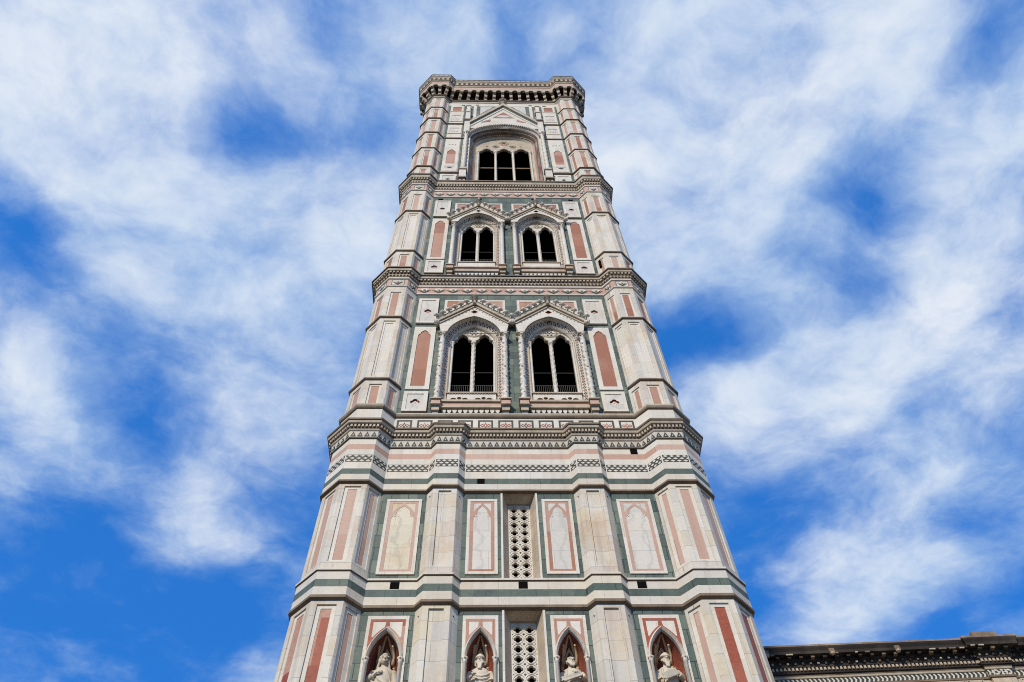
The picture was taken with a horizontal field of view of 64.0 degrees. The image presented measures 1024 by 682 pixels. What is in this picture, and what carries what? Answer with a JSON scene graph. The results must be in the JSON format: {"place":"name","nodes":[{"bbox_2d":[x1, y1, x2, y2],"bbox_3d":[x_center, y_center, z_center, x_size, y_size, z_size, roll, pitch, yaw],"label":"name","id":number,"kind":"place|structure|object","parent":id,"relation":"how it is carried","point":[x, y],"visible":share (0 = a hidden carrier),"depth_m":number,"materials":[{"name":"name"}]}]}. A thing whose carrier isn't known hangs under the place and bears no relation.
{"place":"outdoors","nodes":[
{"label":"outdoors","id":0,"kind":"place"},
{"bbox_2d":[0,0,1023,681],"label":"sky","id":1,"kind":"structure","parent":0,"point":[818,205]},
{"bbox_2d":[274,74,774,681],"bbox_3d":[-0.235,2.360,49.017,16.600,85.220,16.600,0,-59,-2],"label":"bell tower","id":2,"kind":"structure","parent":0,"point":[516,486],"depth_m":31.78,"materials":[{"name":"white stone"}]},
{"bbox_2d":[365,653,396,681],"bbox_3d":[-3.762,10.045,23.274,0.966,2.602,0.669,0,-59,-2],"label":"statue","id":3,"kind":"object","parent":2,"relation":"in","point":[384,672],"visible":0.98,"depth_m":23.68,"materials":[{"name":"stone"}]},
{"bbox_2d":[430,293,514,412],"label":"twin window","id":4,"kind":"structure","parent":2,"relation":"in","point":[472,371],"depth_m":40.35,"materials":[{"name":"white stone"}]},
{"bbox_2d":[446,197,509,274],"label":"twin window","id":5,"kind":"structure","parent":2,"relation":"in","point":[477,243],"depth_m":52.29,"materials":[{"name":"white stone"}]},
{"bbox_2d":[466,653,492,681],"bbox_3d":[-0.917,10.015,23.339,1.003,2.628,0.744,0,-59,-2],"label":"statue","id":6,"kind":"object","parent":2,"relation":"in","point":[479,673],"visible":0.92,"depth_m":23.76,"materials":[{"name":"stone"}]},
{"bbox_2d":[458,98,553,180],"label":"triple window","id":7,"kind":"structure","parent":2,"relation":"in","point":[502,142],"depth_m":70.57,"materials":[{"name":"white stone"}]},
{"bbox_2d":[501,493,542,577],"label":"pierced window","id":8,"kind":"structure","parent":2,"relation":"in","point":[520,533],"depth_m":28.87,"materials":[{"name":"beige stone"}]},
{"bbox_2d":[502,610,549,681],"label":"pierced window","id":9,"kind":"structure","parent":2,"relation":"in","point":[524,634],"depth_m":24.87,"materials":[{"name":"beige stone"}]},
{"bbox_2d":[505,198,573,274],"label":"twin window","id":10,"kind":"structure","parent":2,"relation":"in","point":[539,244],"depth_m":52.40,"materials":[{"name":"white stone"}]},
{"bbox_2d":[509,294,599,412],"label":"twin window","id":11,"kind":"structure","parent":2,"relation":"in","point":[555,372],"depth_m":40.42,"materials":[{"name":"white stone"}]},
{"bbox_2d":[560,657,586,681],"bbox_3d":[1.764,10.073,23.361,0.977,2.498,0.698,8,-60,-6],"label":"statue","id":12,"kind":"object","parent":2,"relation":"in","point":[571,673],"visible":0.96,"depth_m":23.64,"materials":[{"name":"stone"}]},
{"bbox_2d":[655,652,685,681],"bbox_3d":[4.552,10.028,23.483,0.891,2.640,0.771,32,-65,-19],"label":"statue","id":13,"kind":"object","parent":2,"relation":"in","point":[666,672],"visible":0.94,"depth_m":23.73,"materials":[{"name":"stone"}]},
{"bbox_2d":[763,631,1023,681],"bbox_3d":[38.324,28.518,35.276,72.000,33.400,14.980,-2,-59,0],"label":"cathedral","id":14,"kind":"structure","parent":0,"point":[984,656],"depth_m":42.99,"materials":[{"name":"beige stone"}]}
]}

